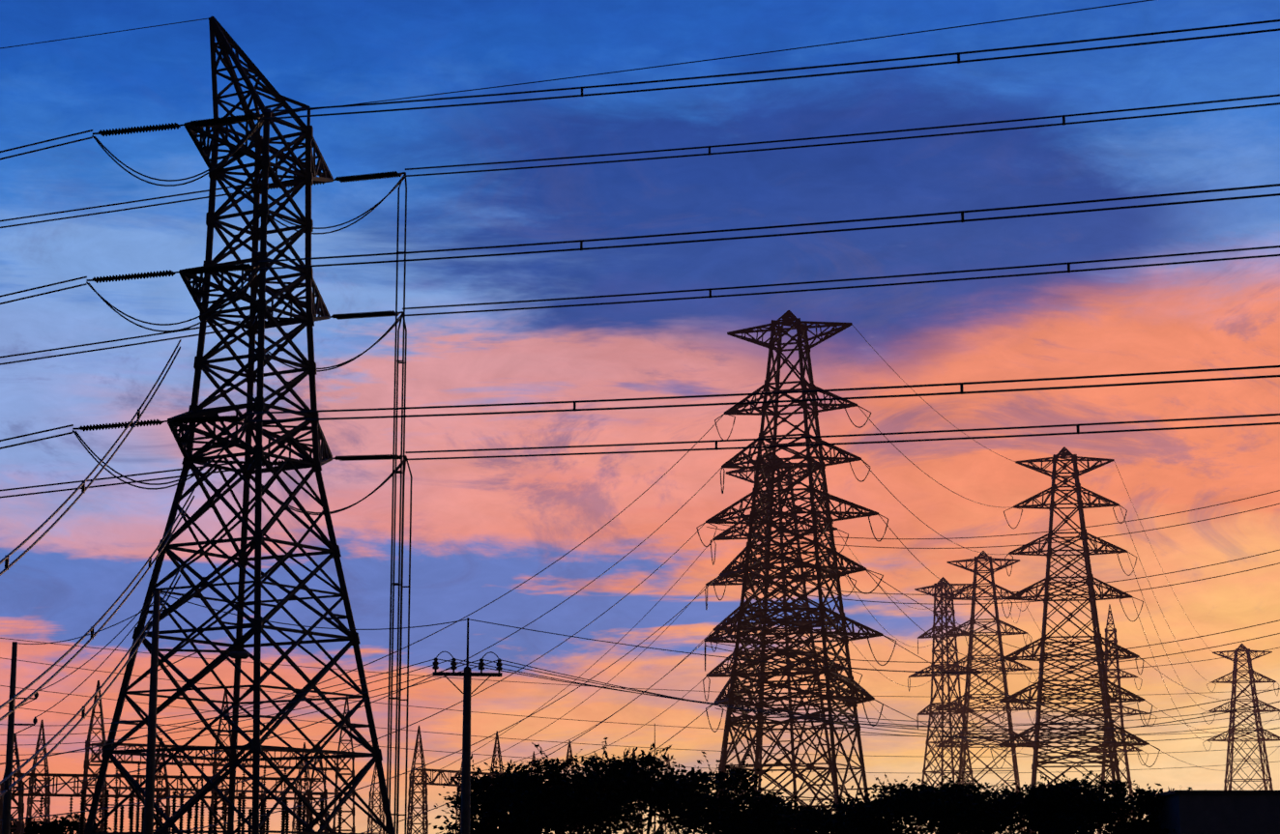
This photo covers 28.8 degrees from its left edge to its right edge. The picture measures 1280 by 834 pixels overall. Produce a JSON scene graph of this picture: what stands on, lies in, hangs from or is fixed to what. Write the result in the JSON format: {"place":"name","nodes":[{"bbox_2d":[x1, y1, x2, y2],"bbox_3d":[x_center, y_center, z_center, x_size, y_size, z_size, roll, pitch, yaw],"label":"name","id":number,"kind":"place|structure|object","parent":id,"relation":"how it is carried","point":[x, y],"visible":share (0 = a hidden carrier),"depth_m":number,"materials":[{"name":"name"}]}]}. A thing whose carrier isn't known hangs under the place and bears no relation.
{"place":"outdoors","nodes":[
{"label":"outdoors","id":0,"kind":"place"},
{"bbox_2d":[0,0,1279,833],"label":"sky","id":1,"kind":"structure","parent":0,"point":[482,528],"materials":[{"name":"blue"}]},
{"bbox_2d":[1154,790,1279,797],"bbox_3d":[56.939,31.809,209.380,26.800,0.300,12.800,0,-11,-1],"label":"control house roof","id":2,"kind":"structure","parent":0,"point":[1170,793],"depth_m":202.98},
{"label":"ground","id":3,"kind":"structure","parent":0,"visible":0},
{"bbox_2d":[1,641,38,833],"bbox_3d":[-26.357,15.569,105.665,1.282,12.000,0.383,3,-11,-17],"label":"pole edge","id":4,"kind":"object","parent":3,"relation":"on","point":[6,823],"visible":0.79,"depth_m":105.78,"materials":[{"name":"metal"}]},
{"bbox_2d":[143,590,249,833],"bbox_3d":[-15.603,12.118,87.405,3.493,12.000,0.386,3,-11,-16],"label":"pole","id":5,"kind":"object","parent":3,"relation":"on","point":[148,824],"visible":1,"depth_m":87.24,"materials":[{"name":"metal"}]},
{"bbox_2d":[84,15,394,833],"bbox_3d":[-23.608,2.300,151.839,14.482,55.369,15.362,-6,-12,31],"label":"tension tower","id":6,"kind":"structure","parent":3,"relation":"on","point":[256,456],"depth_m":151.50,"materials":[{"name":"metal"}]},
{"bbox_2d":[0,680,724,833],"bbox_3d":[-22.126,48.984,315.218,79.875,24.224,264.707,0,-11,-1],"label":"substation gantries","id":7,"kind":"object","parent":3,"relation":"on","point":[47,794],"visible":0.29,"depth_m":218.01,"materials":[{"name":"metal"}]},
{"bbox_2d":[38,113,401,819],"bbox_3d":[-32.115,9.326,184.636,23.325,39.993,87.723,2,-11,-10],"label":"insulator strings","id":8,"kind":"object","parent":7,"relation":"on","point":[232,268],"visible":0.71,"depth_m":149.31,"materials":[{"name":"ceramic"}]},
{"bbox_2d":[432,617,502,833],"bbox_3d":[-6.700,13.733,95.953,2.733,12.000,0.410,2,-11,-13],"label":"pole","id":9,"kind":"object","parent":3,"relation":"on","point":[467,675],"visible":1,"depth_m":96.25,"materials":[{"name":"metal"}]},
{"bbox_2d":[0,0,1279,833],"bbox_3d":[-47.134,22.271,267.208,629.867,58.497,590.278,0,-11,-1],"label":"conductors","id":10,"kind":"structure","parent":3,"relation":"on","point":[389,655],"depth_m":143.97,"materials":[{"name":"metal"}]},
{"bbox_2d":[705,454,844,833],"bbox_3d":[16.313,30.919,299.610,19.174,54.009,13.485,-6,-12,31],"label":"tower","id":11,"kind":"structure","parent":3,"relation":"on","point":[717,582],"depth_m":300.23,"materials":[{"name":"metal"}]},
{"bbox_2d":[703,310,883,833],"bbox_3d":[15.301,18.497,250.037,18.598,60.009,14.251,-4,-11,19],"label":"tower","id":12,"kind":"structure","parent":3,"relation":"on","point":[732,697],"depth_m":250.31,"materials":[{"name":"metal"}]},
{"bbox_2d":[908,577,978,833],"bbox_3d":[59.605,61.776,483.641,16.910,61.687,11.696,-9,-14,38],"label":"tower","id":13,"kind":"structure","parent":3,"relation":"on","point":[940,586],"depth_m":485.73,"materials":[{"name":"metal"}]},
{"bbox_2d":[936,551,1040,833],"bbox_3d":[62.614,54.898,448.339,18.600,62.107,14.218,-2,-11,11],"label":"tower","id":14,"kind":"structure","parent":3,"relation":"on","point":[966,711],"depth_m":450.12,"materials":[{"name":"metal"}]},
{"bbox_2d":[998,446,1149,832],"bbox_3d":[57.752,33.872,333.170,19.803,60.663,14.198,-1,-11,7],"label":"tower","id":15,"kind":"structure","parent":3,"relation":"on","point":[1065,453],"depth_m":334.16,"materials":[{"name":"metal"}]},
{"bbox_2d":[1077,604,1148,833],"bbox_3d":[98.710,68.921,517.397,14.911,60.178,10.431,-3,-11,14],"label":"tower","id":16,"kind":"structure","parent":3,"relation":"on","point":[1119,678],"depth_m":518.70,"materials":[{"name":"metal"}]},
{"bbox_2d":[1206,643,1279,790],"bbox_3d":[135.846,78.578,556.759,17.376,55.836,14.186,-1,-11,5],"label":"tower","id":17,"kind":"structure","parent":3,"relation":"on","point":[1251,672],"depth_m":558.95,"materials":[{"name":"metal"}]},
{"label":"yard gravel","id":18,"kind":"object","parent":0,"visible":0},
{"bbox_2d":[9,813,86,833],"bbox_3d":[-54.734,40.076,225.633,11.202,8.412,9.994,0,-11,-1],"label":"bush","id":19,"kind":"object","parent":18,"relation":"on","point":[59,827],"visible":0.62,"depth_m":226.08,"materials":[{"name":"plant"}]},
{"bbox_2d":[23,817,112,833],"bbox_3d":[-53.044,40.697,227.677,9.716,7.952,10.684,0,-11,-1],"label":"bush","id":20,"kind":"object","parent":18,"relation":"on","point":[35,829],"visible":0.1,"depth_m":225.21,"materials":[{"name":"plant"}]},
{"bbox_2d":[78,788,343,833],"bbox_3d":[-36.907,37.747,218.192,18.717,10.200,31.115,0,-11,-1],"label":"substation equipment","id":21,"kind":"object","parent":18,"relation":"on","point":[284,827],"visible":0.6,"depth_m":214.46,"materials":[{"name":"metal"}]},
{"bbox_2d":[428,793,617,833],"bbox_3d":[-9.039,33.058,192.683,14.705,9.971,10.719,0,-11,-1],"label":"leafy tree","id":22,"kind":"object","parent":18,"relation":"on","point":[476,824],"visible":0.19,"depth_m":191.17,"materials":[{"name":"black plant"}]},
{"bbox_2d":[434,755,652,833],"bbox_3d":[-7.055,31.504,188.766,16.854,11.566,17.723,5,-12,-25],"label":"leafy tree","id":23,"kind":"object","parent":18,"relation":"on","point":[480,787],"visible":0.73,"depth_m":185.05,"materials":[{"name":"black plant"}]},
{"bbox_2d":[471,741,686,833],"bbox_3d":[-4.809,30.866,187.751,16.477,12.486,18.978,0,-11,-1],"label":"leafy tree","id":24,"kind":"object","parent":18,"relation":"on","point":[558,769],"visible":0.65,"depth_m":183.29,"materials":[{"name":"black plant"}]},
{"bbox_2d":[528,737,734,833],"bbox_3d":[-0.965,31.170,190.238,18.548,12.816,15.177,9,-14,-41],"label":"leafy tree","id":25,"kind":"object","parent":18,"relation":"on","point":[648,761],"visible":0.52,"depth_m":188.61,"materials":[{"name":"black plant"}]},
{"bbox_2d":[631,751,813,833],"bbox_3d":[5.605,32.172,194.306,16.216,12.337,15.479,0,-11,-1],"label":"leafy tree","id":26,"kind":"object","parent":18,"relation":"on","point":[766,819],"visible":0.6,"depth_m":190.92,"materials":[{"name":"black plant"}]},
{"bbox_2d":[653,790,813,833],"bbox_3d":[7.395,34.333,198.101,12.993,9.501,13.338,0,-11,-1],"label":"leafy tree","id":27,"kind":"object","parent":18,"relation":"on","point":[709,829],"visible":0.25,"depth_m":196.43,"materials":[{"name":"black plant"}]},
{"bbox_2d":[746,803,824,833],"bbox_3d":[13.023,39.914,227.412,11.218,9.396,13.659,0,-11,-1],"label":"leafy tree","id":28,"kind":"object","parent":18,"relation":"on","point":[796,826],"visible":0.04,"depth_m":225.90,"materials":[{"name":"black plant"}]},
{"bbox_2d":[790,794,896,833],"bbox_3d":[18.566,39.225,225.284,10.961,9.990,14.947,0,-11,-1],"label":"leafy tree","id":29,"kind":"object","parent":18,"relation":"on","point":[817,821],"visible":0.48,"depth_m":223.10,"materials":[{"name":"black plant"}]},
{"bbox_2d":[821,786,952,833],"bbox_3d":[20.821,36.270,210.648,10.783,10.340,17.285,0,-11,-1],"label":"leafy tree","id":30,"kind":"object","parent":18,"relation":"on","point":[863,829],"visible":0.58,"depth_m":211.22,"materials":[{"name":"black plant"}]},
{"bbox_2d":[830,773,1012,833],"bbox_3d":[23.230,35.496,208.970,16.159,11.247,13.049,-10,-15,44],"label":"leafy tree","id":31,"kind":"object","parent":18,"relation":"on","point":[932,798],"visible":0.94,"depth_m":206.53,"materials":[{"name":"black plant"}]},
{"bbox_2d":[909,784,1056,833],"bbox_3d":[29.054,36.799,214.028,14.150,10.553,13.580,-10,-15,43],"label":"leafy tree","id":32,"kind":"object","parent":18,"relation":"on","point":[992,830],"visible":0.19,"depth_m":211.27,"materials":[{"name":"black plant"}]},
{"bbox_2d":[927,769,1127,833],"bbox_3d":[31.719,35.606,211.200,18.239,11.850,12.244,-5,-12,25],"label":"leafy tree","id":33,"kind":"object","parent":18,"relation":"on","point":[996,795],"visible":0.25,"depth_m":210.12,"materials":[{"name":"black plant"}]},
{"bbox_2d":[991,772,1163,833],"bbox_3d":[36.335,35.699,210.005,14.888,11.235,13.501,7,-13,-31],"label":"leafy tree","id":34,"kind":"object","parent":18,"relation":"on","point":[1062,794],"visible":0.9,"depth_m":208.06,"materials":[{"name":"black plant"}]},
{"bbox_2d":[1025,769,1206,833],"bbox_3d":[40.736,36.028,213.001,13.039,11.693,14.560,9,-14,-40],"label":"leafy tree","id":35,"kind":"object","parent":18,"relation":"on","point":[1120,786],"visible":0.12,"depth_m":210.75,"materials":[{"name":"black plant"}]},
{"bbox_2d":[1098,784,1174,833],"bbox_3d":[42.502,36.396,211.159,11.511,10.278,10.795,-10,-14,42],"label":"leafy tree","id":36,"kind":"object","parent":18,"relation":"on","point":[1149,796],"visible":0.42,"depth_m":209.01,"materials":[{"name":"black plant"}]},
{"bbox_2d":[1148,794,1279,833],"bbox_3d":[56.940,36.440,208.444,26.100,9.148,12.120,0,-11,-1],"label":"control house walls","id":37,"kind":"structure","parent":18,"relation":"on","point":[1220,814],"depth_m":203.10,"materials":[{"name":"black"}]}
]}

